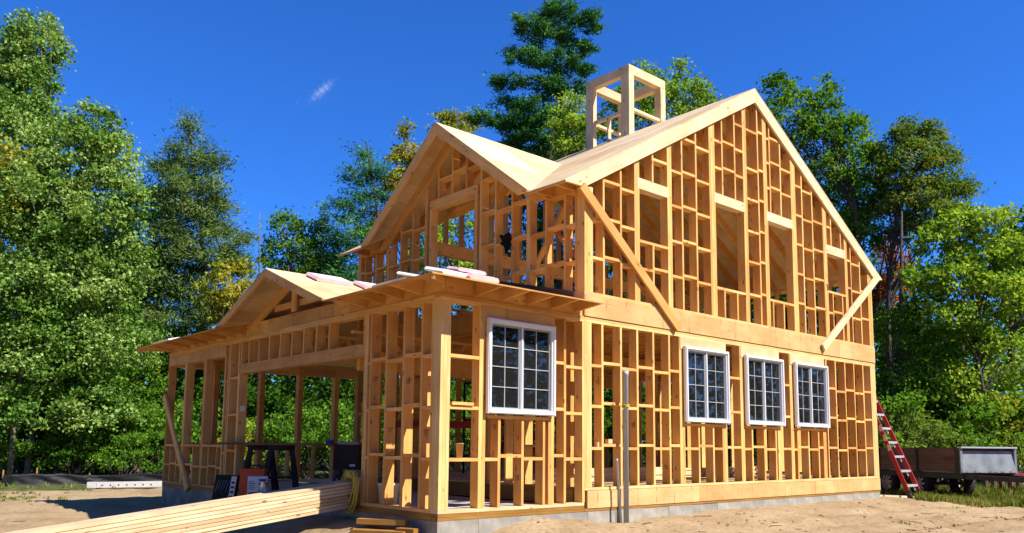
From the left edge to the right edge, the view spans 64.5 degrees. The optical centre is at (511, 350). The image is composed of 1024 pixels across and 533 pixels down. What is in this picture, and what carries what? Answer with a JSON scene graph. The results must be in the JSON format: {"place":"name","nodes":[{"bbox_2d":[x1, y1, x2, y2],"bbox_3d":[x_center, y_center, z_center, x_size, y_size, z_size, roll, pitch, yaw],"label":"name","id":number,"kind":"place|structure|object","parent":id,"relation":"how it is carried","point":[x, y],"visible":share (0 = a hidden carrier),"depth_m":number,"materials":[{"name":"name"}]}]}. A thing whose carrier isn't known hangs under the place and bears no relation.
{"place":"outdoors","nodes":[
{"label":"outdoors","id":0,"kind":"place"},
{"bbox_2d":[0,451,1023,532],"bbox_3d":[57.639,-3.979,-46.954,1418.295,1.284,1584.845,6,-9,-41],"label":"ground","id":1,"kind":"structure","parent":0,"point":[107,502],"depth_m":12.35,"materials":[{"name":"beige sand"}]},
{"bbox_2d":[1,349,26,474],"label":"dead snag","id":2,"kind":"object","parent":1,"relation":"on","point":[10,461],"visible":0.36,"depth_m":24.25,"materials":[{"name":"brown wood"}]},
{"bbox_2d":[0,133,45,251],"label":"maple tree","id":3,"kind":"object","parent":1,"relation":"on","point":[6,161],"visible":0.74,"depth_m":24.38,"materials":[{"name":"green plant"}]},
{"bbox_2d":[0,411,52,477],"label":"bush","id":4,"kind":"object","parent":1,"relation":"on","point":[4,442],"visible":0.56,"depth_m":24.60,"materials":[{"name":"green plant"}]},
{"bbox_2d":[0,7,78,469],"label":"poplar tree","id":5,"kind":"object","parent":1,"relation":"on","point":[22,71],"visible":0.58,"depth_m":27.78,"materials":[{"name":"green plant"}]},
{"bbox_2d":[0,414,93,473],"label":"bush","id":6,"kind":"object","parent":1,"relation":"on","point":[59,462],"visible":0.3,"depth_m":24.97,"materials":[{"name":"green plant"}]},
{"bbox_2d":[0,299,114,473],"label":"understory tree","id":7,"kind":"object","parent":1,"relation":"on","point":[2,316],"visible":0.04,"depth_m":27.01,"materials":[{"name":"green plant"}]},
{"bbox_2d":[31,427,107,474],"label":"bush","id":8,"kind":"object","parent":1,"relation":"on","point":[81,460],"visible":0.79,"depth_m":24.77,"materials":[{"name":"green plant"}]},
{"bbox_2d":[0,181,155,471],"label":"oak tree","id":9,"kind":"object","parent":1,"relation":"on","point":[73,269],"visible":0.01,"depth_m":33.83,"materials":[{"name":"green plant"}]},
{"bbox_2d":[0,96,172,473],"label":"poplar tree","id":10,"kind":"object","parent":1,"relation":"on","point":[55,351],"visible":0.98,"depth_m":24.86,"materials":[{"name":"green plant"}]},
{"bbox_2d":[1,468,190,486],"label":"silt fence","id":11,"kind":"object","parent":1,"relation":"on","point":[41,479],"visible":0.63,"depth_m":23.03,"materials":[{"name":"grey fabric"}]},
{"bbox_2d":[51,386,145,474],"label":"bush","id":12,"kind":"object","parent":1,"relation":"on","point":[95,437],"visible":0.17,"depth_m":25.47,"materials":[{"name":"green plant"}]},
{"bbox_2d":[61,311,182,474],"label":"understory tree","id":13,"kind":"object","parent":1,"relation":"on","point":[141,389],"visible":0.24,"depth_m":28.33,"materials":[{"name":"green plant"}]},
{"bbox_2d":[87,481,161,487],"bbox_3d":[-10.227,3.530,21.424,1.814,0.185,0.110,2,-7,-13],"label":"drain board","id":14,"kind":"object","parent":1,"relation":"on","point":[126,484],"visible":0.98,"depth_m":21.38,"materials":[{"name":"white plastic"}]},
{"bbox_2d":[87,429,162,474],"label":"bush","id":15,"kind":"object","parent":1,"relation":"on","point":[142,452],"visible":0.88,"depth_m":24.84,"materials":[{"name":"green plant"}]},
{"bbox_2d":[70,403,192,473],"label":"bush","id":16,"kind":"object","parent":1,"relation":"on","point":[118,450],"visible":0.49,"depth_m":25.67,"materials":[{"name":"green plant"}]},
{"bbox_2d":[87,175,187,471],"bbox_3d":[-16.511,-1.185,34.742,5.250,13.036,5.189,2,-7,-16],"label":"pine tree","id":17,"kind":"object","parent":1,"relation":"on","point":[150,218],"visible":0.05,"depth_m":34.71,"materials":[{"name":"green plant"}]},
{"bbox_2d":[79,377,199,472],"bbox_3d":[-13.538,2.811,28.923,4.952,3.792,4.890,-4,-8,34],"label":"bush","id":18,"kind":"object","parent":1,"relation":"on","point":[141,398],"visible":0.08,"depth_m":28.67,"materials":[{"name":"green plant"}]},
{"bbox_2d":[92,395,200,473],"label":"bush","id":19,"kind":"object","parent":1,"relation":"on","point":[163,416],"visible":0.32,"depth_m":26.55,"materials":[{"name":"green plant"}]},
{"bbox_2d":[119,315,222,406],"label":"understory tree","id":20,"kind":"object","parent":1,"relation":"on","point":[198,373],"visible":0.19,"depth_m":29.66,"materials":[{"name":"green plant"}]},
{"bbox_2d":[113,99,268,441],"bbox_3d":[-13.130,-2.616,32.665,5.643,15.312,6.226,6,-9,-41],"label":"larch tree","id":21,"kind":"object","parent":1,"relation":"on","point":[173,234],"visible":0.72,"depth_m":32.28,"materials":[{"name":"green plant"}]},
{"bbox_2d":[146,393,253,472],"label":"bush","id":22,"kind":"object","parent":1,"relation":"on","point":[197,407],"visible":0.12,"depth_m":27.84,"materials":[{"name":"green plant"}]},
{"bbox_2d":[176,370,265,451],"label":"bush","id":23,"kind":"object","parent":1,"relation":"on","point":[200,388],"visible":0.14,"depth_m":28.66,"materials":[{"name":"green plant"}]},
{"bbox_2d":[186,257,257,393],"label":"maple tree","id":24,"kind":"object","parent":1,"relation":"on","point":[231,295],"visible":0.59,"depth_m":29.14,"materials":[{"name":"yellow plant"}]},
{"bbox_2d":[211,474,239,499],"bbox_3d":[-4.314,2.141,12.169,0.440,0.560,0.052,-2,-18,24],"label":"panel box","id":25,"kind":"object","parent":1,"relation":"on","point":[225,486],"visible":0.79,"depth_m":12.18,"materials":[{"name":"black plastic"}]},
{"bbox_2d":[239,464,267,495],"bbox_3d":[-3.752,1.879,11.757,0.360,0.461,0.220,1,-7,-6],"label":"orange case","id":26,"kind":"object","parent":1,"relation":"on","point":[246,472],"visible":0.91,"depth_m":11.66,"materials":[{"name":"plastic"}]},
{"bbox_2d":[195,371,317,468],"bbox_3d":[-9.757,2.739,30.262,5.110,4.403,4.562,-6,-9,42],"label":"bush","id":27,"kind":"object","parent":1,"relation":"on","point":[271,399],"visible":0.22,"depth_m":29.72,"materials":[{"name":"green plant"}]},
{"bbox_2d":[247,476,267,494],"bbox_3d":[-3.527,1.898,11.252,0.260,0.310,0.243,2,-7,-14],"label":"printed carton","id":28,"kind":"object","parent":1,"relation":"on","point":[253,486],"visible":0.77,"depth_m":11.14,"materials":[{"name":"white"}]},
{"bbox_2d":[246,414,307,479],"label":"bush","id":29,"kind":"object","parent":1,"relation":"on","point":[250,425],"visible":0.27,"depth_m":27.03,"materials":[{"name":"green plant"}]},
{"bbox_2d":[251,205,330,468],"bbox_3d":[-10.471,-0.646,38.040,3.963,12.706,3.562,6,-9,-41],"label":"birch tree","id":30,"kind":"object","parent":1,"relation":"on","point":[301,239],"visible":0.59,"depth_m":38.44,"materials":[{"name":"green plant"}]},
{"bbox_2d":[250,398,350,478],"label":"bush","id":31,"kind":"object","parent":1,"relation":"on","point":[272,432],"visible":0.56,"depth_m":27.44,"materials":[{"name":"green plant"}]},
{"bbox_2d":[248,376,352,474],"bbox_3d":[-8.047,2.987,31.135,5.110,4.048,4.562,6,-9,-40],"label":"bush","id":32,"kind":"object","parent":1,"relation":"on","point":[306,400],"visible":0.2,"depth_m":30.25,"materials":[{"name":"green plant"}]},
{"bbox_2d":[300,201,347,469],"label":"spruce tree","id":33,"kind":"object","parent":1,"relation":"on","point":[317,224],"visible":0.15,"depth_m":39.62,"materials":[{"name":"green plant"}]},
{"bbox_2d":[287,396,382,477],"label":"bush","id":34,"kind":"object","parent":1,"relation":"on","point":[343,409],"visible":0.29,"depth_m":28.61,"materials":[{"name":"green plant"}]},
{"bbox_2d":[300,138,400,281],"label":"tamarack tree","id":35,"kind":"object","parent":1,"relation":"on","point":[357,233],"visible":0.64,"depth_m":37.75,"materials":[{"name":"green plant"}]},
{"bbox_2d":[304,366,399,469],"bbox_3d":[-5.662,2.550,31.389,4.815,5.078,5.394,2,-7,-14],"label":"bush","id":36,"kind":"object","parent":1,"relation":"on","point":[346,385],"visible":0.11,"depth_m":31.45,"materials":[{"name":"green plant"}]},
{"bbox_2d":[350,528,404,532],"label":"offcut","id":37,"kind":"object","parent":1,"relation":"on","point":[357,530],"visible":0.89,"depth_m":9.03,"materials":[{"name":"brown wood"}]},
{"bbox_2d":[356,518,409,525],"bbox_3d":[-1.472,1.945,9.239,0.600,0.060,0.130,-1,-7,16],"label":"offcut","id":38,"kind":"object","parent":37,"relation":"on","point":[384,521],"visible":1,"depth_m":9.19,"materials":[{"name":"brown wood"}]},
{"bbox_2d":[366,116,421,276],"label":"poplar tree","id":39,"kind":"object","parent":1,"relation":"on","point":[408,155],"visible":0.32,"depth_m":39.07,"materials":[{"name":"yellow plant"}]},
{"bbox_2d":[340,397,454,470],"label":"bush","id":40,"kind":"object","parent":1,"relation":"on","point":[352,425],"visible":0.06,"depth_m":29.06,"materials":[{"name":"green plant"}]},
{"bbox_2d":[383,211,494,448],"bbox_3d":[-3.086,-0.564,34.175,5.495,11.746,4.454,-2,-7,20],"label":"maple tree","id":41,"kind":"object","parent":1,"relation":"on","point":[456,262],"visible":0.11,"depth_m":34.43,"materials":[{"name":"green plant"}]},
{"bbox_2d":[425,106,485,469],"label":"birch tree","id":42,"kind":"object","parent":1,"relation":"on","point":[447,118],"visible":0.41,"depth_m":41.31,"materials":[{"name":"green plant"}]},
{"bbox_2d":[449,388,496,469],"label":"bush","id":43,"kind":"object","parent":1,"relation":"on","point":[452,432],"visible":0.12,"depth_m":30.06,"materials":[{"name":"green plant"}]},
{"bbox_2d":[135,64,881,532],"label":"house frame","id":44,"kind":"object","parent":1,"relation":"on","point":[723,212],"visible":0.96,"depth_m":12.61,"materials":[{"name":"wood"}]},
{"bbox_2d":[238,445,278,493],"bbox_3d":[-3.964,1.860,12.766,0.572,0.752,0.568,2,-7,-11],"label":"sawhorse","id":45,"kind":"object","parent":44,"relation":"on","point":[273,472],"visible":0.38,"depth_m":12.70,"materials":[{"name":"black plastic"}]},
{"bbox_2d":[218,442,345,445],"bbox_3d":[-3.622,1.456,12.688,2.190,0.036,0.340,-2,-7,23],"label":"work plank","id":46,"kind":"object","parent":45,"relation":"on","point":[248,443],"visible":0.86,"depth_m":12.51,"materials":[{"name":"brown wood"}]},
{"bbox_2d":[264,445,298,487],"bbox_3d":[-3.584,1.841,12.567,0.572,0.752,0.568,2,-7,-11],"label":"sawhorse","id":47,"kind":"object","parent":44,"relation":"on","point":[294,474],"visible":0.69,"depth_m":12.52,"materials":[{"name":"black plastic"}]},
{"bbox_2d":[306,272,352,285],"bbox_3d":[-2.681,-1.056,11.938,0.620,0.062,0.340,6,12,-43],"label":"shingle bundle","id":48,"kind":"object","parent":44,"relation":"on","point":[328,279],"visible":1,"depth_m":11.83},
{"bbox_2d":[332,442,361,481],"bbox_3d":[-2.440,1.760,12.075,0.440,0.806,0.480,1,-7,0],"label":"table saw","id":49,"kind":"object","parent":44,"relation":"on","point":[348,456],"visible":0.58,"depth_m":11.90,"materials":[{"name":"black plastic"}]},
{"bbox_2d":[377,473,399,504],"bbox_3d":[-1.508,1.683,9.920,0.281,0.464,0.276,6,-9,-41],"label":"bucket","id":50,"kind":"object","parent":44,"relation":"on","point":[395,493],"visible":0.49,"depth_m":9.84,"materials":[{"name":"white plastic"}]},
{"bbox_2d":[395,421,470,488],"bbox_3d":[-1.259,1.752,13.486,1.420,1.160,0.420,1,-7,0],"label":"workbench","id":51,"kind":"object","parent":44,"relation":"on","point":[460,424],"visible":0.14,"depth_m":13.34,"materials":[{"name":"wood"}]},
{"bbox_2d":[424,266,466,277],"bbox_3d":[-0.751,-0.919,9.484,0.320,0.055,0.460,13,4,42],"label":"shingle bundle","id":52,"kind":"object","parent":44,"relation":"on","point":[442,270],"visible":0.88,"depth_m":9.34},
{"bbox_2d":[457,271,498,282],"bbox_3d":[-0.424,-0.884,9.716,0.460,0.065,0.320,6,5,-42],"label":"shingle bundle","id":53,"kind":"object","parent":44,"relation":"on","point":[482,277],"visible":0.79,"depth_m":9.58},
{"bbox_2d":[462,379,555,472],"bbox_3d":[0.223,1.482,15.712,2.300,1.760,1.095,6,-9,-41],"label":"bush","id":54,"kind":"object","parent":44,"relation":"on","point":[468,381],"visible":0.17,"depth_m":15.38,"materials":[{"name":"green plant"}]},
{"bbox_2d":[486,317,555,415],"bbox_3d":[0.109,0.213,9.843,1.100,1.125,0.118,6,-9,-41],"label":"window","id":55,"kind":"structure","parent":44,"relation":"in","point":[521,356],"depth_m":9.83,"materials":[{"name":"white plastic"}]},
{"bbox_2d":[683,346,730,423],"bbox_3d":[2.954,0.532,12.346,1.115,1.125,0.118,6,-9,-41],"label":"window","id":56,"kind":"structure","parent":44,"relation":"in","point":[706,371],"depth_m":12.34,"materials":[{"name":"white plastic"}]},
{"bbox_2d":[743,355,785,425],"bbox_3d":[4.166,0.668,13.412,1.135,1.125,0.118,6,-9,-41],"label":"window","id":57,"kind":"structure","parent":44,"relation":"in","point":[763,377],"depth_m":13.40,"materials":[{"name":"white plastic"}]},
{"bbox_2d":[792,362,829,427],"bbox_3d":[5.312,0.797,14.421,1.140,1.125,0.118,6,-9,-41],"label":"window","id":58,"kind":"structure","parent":44,"relation":"in","point":[811,405],"depth_m":14.41,"materials":[{"name":"white plastic"}]},
{"bbox_2d":[0,482,1020,526],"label":"weeds","id":59,"kind":"object","parent":1,"relation":"on","point":[63,499],"visible":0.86,"depth_m":17.82,"materials":[{"name":"green plant"}]},
{"bbox_2d":[0,494,1022,532],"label":"sand clods","id":60,"kind":"object","parent":1,"relation":"on","point":[538,521],"visible":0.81,"depth_m":11.50,"materials":[{"name":"beige sand"}]},
{"bbox_2d":[0,225,1023,470],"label":"background wood","id":61,"kind":"object","parent":1,"relation":"on","point":[452,381],"visible":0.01,"depth_m":46.39,"materials":[{"name":"green plant"}]},
{"bbox_2d":[6,501,1023,532],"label":"wood scraps","id":62,"kind":"object","parent":1,"relation":"on","point":[776,522],"visible":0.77,"depth_m":12.18,"materials":[{"name":"brown wood"}]},
{"bbox_2d":[458,0,610,467],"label":"white pine","id":63,"kind":"object","parent":1,"relation":"on","point":[528,128],"visible":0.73,"depth_m":36.39,"materials":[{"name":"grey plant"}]},
{"bbox_2d":[494,194,574,467],"bbox_3d":[1.105,-1.066,36.473,5.933,13.501,4.439,1,-7,-8],"label":"oak tree","id":64,"kind":"object","parent":1,"relation":"on","point":[539,229],"visible":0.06,"depth_m":36.11,"materials":[{"name":"green plant"}]},
{"bbox_2d":[541,85,617,286],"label":"maple tree","id":65,"kind":"object","parent":1,"relation":"on","point":[566,147],"visible":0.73,"depth_m":33.51,"materials":[{"name":"green plant"}]},
{"bbox_2d":[513,372,645,466],"bbox_3d":[2.756,3.019,33.476,5.501,4.850,5.571,-2,-7,19],"label":"bush","id":66,"kind":"object","parent":1,"relation":"on","point":[610,449],"visible":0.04,"depth_m":33.40,"materials":[{"name":"green plant"}]},
{"bbox_2d":[623,371,628,522],"bbox_3d":[1.528,1.301,10.869,0.088,2.072,0.093,6,-9,-41],"label":"conduit pipe","id":67,"kind":"object","parent":1,"relation":"on","point":[625,454],"visible":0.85,"depth_m":10.84,"materials":[{"name":"grey metal"}]},
{"bbox_2d":[592,385,671,466],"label":"bush","id":68,"kind":"object","parent":1,"relation":"on","point":[608,397],"visible":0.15,"depth_m":32.47,"materials":[{"name":"green plant"}]},
{"bbox_2d":[605,389,705,460],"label":"bush","id":69,"kind":"object","parent":1,"relation":"on","point":[643,439],"visible":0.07,"depth_m":32.52,"materials":[{"name":"green plant"}]},
{"bbox_2d":[597,55,731,466],"bbox_3d":[6.147,-3.625,33.751,5.102,18.029,4.890,6,-9,-41],"label":"maple tree","id":70,"kind":"object","parent":1,"relation":"on","point":[697,90],"visible":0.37,"depth_m":34.23,"materials":[{"name":"green plant"}]},
{"bbox_2d":[671,401,783,466],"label":"bush","id":71,"kind":"object","parent":1,"relation":"on","point":[728,441],"visible":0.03,"depth_m":32.44,"materials":[{"name":"green plant"}]},
{"bbox_2d":[755,68,895,480],"bbox_3d":[12.478,-3.151,32.150,5.275,16.771,4.797,6,-9,-41],"label":"oak tree","id":72,"kind":"object","parent":1,"relation":"on","point":[842,177],"visible":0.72,"depth_m":32.25,"materials":[{"name":"green plant"}]},
{"bbox_2d":[772,248,885,345],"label":"oak tree","id":73,"kind":"object","parent":1,"relation":"on","point":[782,297],"visible":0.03,"depth_m":35.98,"materials":[{"name":"green plant"}]},
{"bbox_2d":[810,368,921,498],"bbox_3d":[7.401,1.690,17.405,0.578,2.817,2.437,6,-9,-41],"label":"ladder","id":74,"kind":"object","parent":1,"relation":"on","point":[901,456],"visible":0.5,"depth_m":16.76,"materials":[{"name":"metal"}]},
{"bbox_2d":[869,240,913,479],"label":"maple tree","id":75,"kind":"object","parent":1,"relation":"on","point":[877,296],"visible":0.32,"depth_m":33.22,"materials":[{"name":"green plant"}]},
{"bbox_2d":[829,375,955,479],"bbox_3d":[13.733,2.954,29.752,4.562,4.274,5.110,-1,-7,12],"label":"bush","id":76,"kind":"object","parent":1,"relation":"on","point":[943,406],"visible":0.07,"depth_m":28.51,"materials":[{"name":"green plant"}]},
{"bbox_2d":[829,384,960,485],"bbox_3d":[13.314,2.877,26.811,4.584,3.592,4.642,2,-7,-9],"label":"bush","id":77,"kind":"object","parent":1,"relation":"on","point":[907,404],"visible":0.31,"depth_m":26.51,"materials":[{"name":"green plant"}]},
{"bbox_2d":[886,211,903,394],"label":"sapling","id":78,"kind":"object","parent":1,"relation":"on","point":[901,300],"visible":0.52,"depth_m":29.93,"materials":[{"name":"brown plant"}]},
{"bbox_2d":[862,211,972,387],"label":"oak tree","id":79,"kind":"object","parent":1,"relation":"on","point":[908,304],"visible":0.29,"depth_m":33.38,"materials":[{"name":"green plant"}]},
{"bbox_2d":[862,300,979,419],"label":"understory tree","id":80,"kind":"object","parent":1,"relation":"on","point":[916,377],"visible":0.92,"depth_m":28.47,"materials":[{"name":"green plant"}]},
{"bbox_2d":[860,110,995,478],"bbox_3d":[15.937,-2.204,30.909,4.303,14.587,4.245,6,-9,-41],"label":"locust tree","id":81,"kind":"object","parent":1,"relation":"on","point":[905,192],"visible":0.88,"depth_m":31.10,"materials":[{"name":"green plant"}]},
{"bbox_2d":[877,408,979,483],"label":"bush","id":82,"kind":"object","parent":1,"relation":"on","point":[904,422],"visible":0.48,"depth_m":25.77,"materials":[{"name":"green plant"}]},
{"bbox_2d":[900,380,965,481],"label":"bush","id":83,"kind":"object","parent":1,"relation":"on","point":[949,408],"visible":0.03,"depth_m":29.05,"materials":[{"name":"green plant"}]},
{"bbox_2d":[848,447,1023,494],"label":"utility trailer","id":84,"kind":"object","parent":1,"relation":"on","point":[966,466],"visible":0.77,"depth_m":17.77,"materials":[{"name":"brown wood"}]},
{"bbox_2d":[905,424,971,481],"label":"bush","id":85,"kind":"object","parent":1,"relation":"on","point":[928,433],"visible":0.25,"depth_m":25.37,"materials":[{"name":"green plant"}]},
{"bbox_2d":[881,353,1023,478],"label":"bush","id":86,"kind":"object","parent":1,"relation":"on","point":[984,378],"visible":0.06,"depth_m":30.68,"materials":[{"name":"green plant"}]},
{"bbox_2d":[894,201,1023,410],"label":"oak tree","id":87,"kind":"object","parent":1,"relation":"on","point":[969,266],"visible":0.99,"depth_m":27.81,"materials":[{"name":"green plant"}]},
{"bbox_2d":[913,379,1023,481],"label":"bush","id":88,"kind":"object","parent":1,"relation":"on","point":[977,425],"visible":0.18,"depth_m":27.74,"materials":[{"name":"green plant"}]},
{"bbox_2d":[916,314,1023,440],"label":"understory tree","id":89,"kind":"object","parent":1,"relation":"on","point":[967,383],"visible":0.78,"depth_m":27.90,"materials":[{"name":"green plant"}]},
{"bbox_2d":[924,395,1023,485],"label":"bush","id":90,"kind":"object","parent":1,"relation":"on","point":[981,414],"visible":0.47,"depth_m":26.09,"materials":[{"name":"green plant"}]},
{"bbox_2d":[926,386,1023,445],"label":"bush","id":91,"kind":"object","parent":1,"relation":"on","point":[944,417],"visible":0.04,"depth_m":29.25,"materials":[{"name":"green plant"}]},
{"bbox_2d":[967,393,1023,459],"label":"bush","id":92,"kind":"object","parent":1,"relation":"on","point":[1014,424],"visible":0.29,"depth_m":26.97,"materials":[{"name":"green plant"}]},
{"bbox_2d":[988,205,1023,394],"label":"oak tree","id":93,"kind":"object","parent":1,"relation":"on","point":[1019,317],"visible":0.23,"depth_m":31.32,"materials":[{"name":"green plant"}]},
{"bbox_2d":[998,433,1023,483],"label":"bush","id":94,"kind":"object","parent":1,"relation":"on","point":[1020,456],"visible":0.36,"depth_m":25.58,"materials":[{"name":"green plant"}]},
{"bbox_2d":[0,0,1023,445],"label":"sky","id":95,"kind":"structure","parent":0,"point":[281,82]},
{"bbox_2d":[880,482,1023,507],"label":"grass","id":96,"kind":"structure","parent":0,"point":[990,496],"depth_m":17.14,"materials":[{"name":"green plant"}]},
{"label":"lumber board","id":97,"kind":"object","parent":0,"visible":0},
{"bbox_2d":[84,486,360,532],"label":"lumber board","id":98,"kind":"object","parent":97,"relation":"on","point":[126,527],"visible":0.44,"depth_m":8.58,"materials":[{"name":"brown wood"}]},
{"bbox_2d":[56,483,360,532],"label":"lumber board","id":99,"kind":"object","parent":98,"relation":"on","point":[131,522],"visible":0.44,"depth_m":8.43,"materials":[{"name":"brown wood"}]},
{"bbox_2d":[19,479,360,532],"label":"lumber board","id":100,"kind":"object","parent":99,"relation":"on","point":[162,512],"visible":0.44,"depth_m":8.30,"materials":[{"name":"brown wood"}]},
{"bbox_2d":[341,470,359,513],"bbox_3d":[-2.009,1.756,10.091,0.131,0.536,0.423,6,-9,-41],"label":"rope coil","id":101,"kind":"object","parent":99,"relation":"hanging from","point":[352,474],"visible":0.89,"depth_m":9.99,"materials":[{"name":"yellow fabric"}]},
{"label":"lumber board","id":102,"kind":"object","parent":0,"visible":0},
{"bbox_2d":[5,477,360,532],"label":"lumber board","id":103,"kind":"object","parent":102,"relation":"on","point":[44,527],"visible":0.33,"depth_m":8.31,"materials":[{"name":"brown wood"}]},
{"bbox_3d":[-4.684,1.958,6.710,0.180,0.030,0.600,6,-9,-41],"label":"support block","id":104,"kind":"object","parent":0,"visible":0},
{"bbox_2d":[201,503,359,532],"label":"lumber board","id":105,"kind":"object","parent":104,"relation":"on","point":[277,519],"depth_m":9.20,"materials":[{"name":"brown wood"}]},
{"label":"lumber board","id":106,"kind":"object","parent":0,"visible":0},
{"bbox_2d":[109,489,360,532],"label":"lumber board","id":107,"kind":"object","parent":106,"relation":"on","point":[156,526],"visible":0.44,"depth_m":8.70,"materials":[{"name":"brown wood"}]},
{"label":"lumber board","id":108,"kind":"object","parent":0,"visible":0},
{"bbox_2d":[181,499,359,532],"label":"lumber board","id":109,"kind":"object","parent":108,"relation":"on","point":[265,518],"visible":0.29,"depth_m":9.07,"materials":[{"name":"brown wood"}]},
{"bbox_2d":[159,496,359,532],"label":"lumber board","id":110,"kind":"object","parent":109,"relation":"on","point":[253,517],"visible":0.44,"depth_m":8.95,"materials":[{"name":"brown wood"}]},
{"bbox_2d":[135,493,359,532],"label":"lumber board","id":111,"kind":"object","parent":110,"relation":"on","point":[169,528],"visible":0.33,"depth_m":8.81,"materials":[{"name":"brown wood"}]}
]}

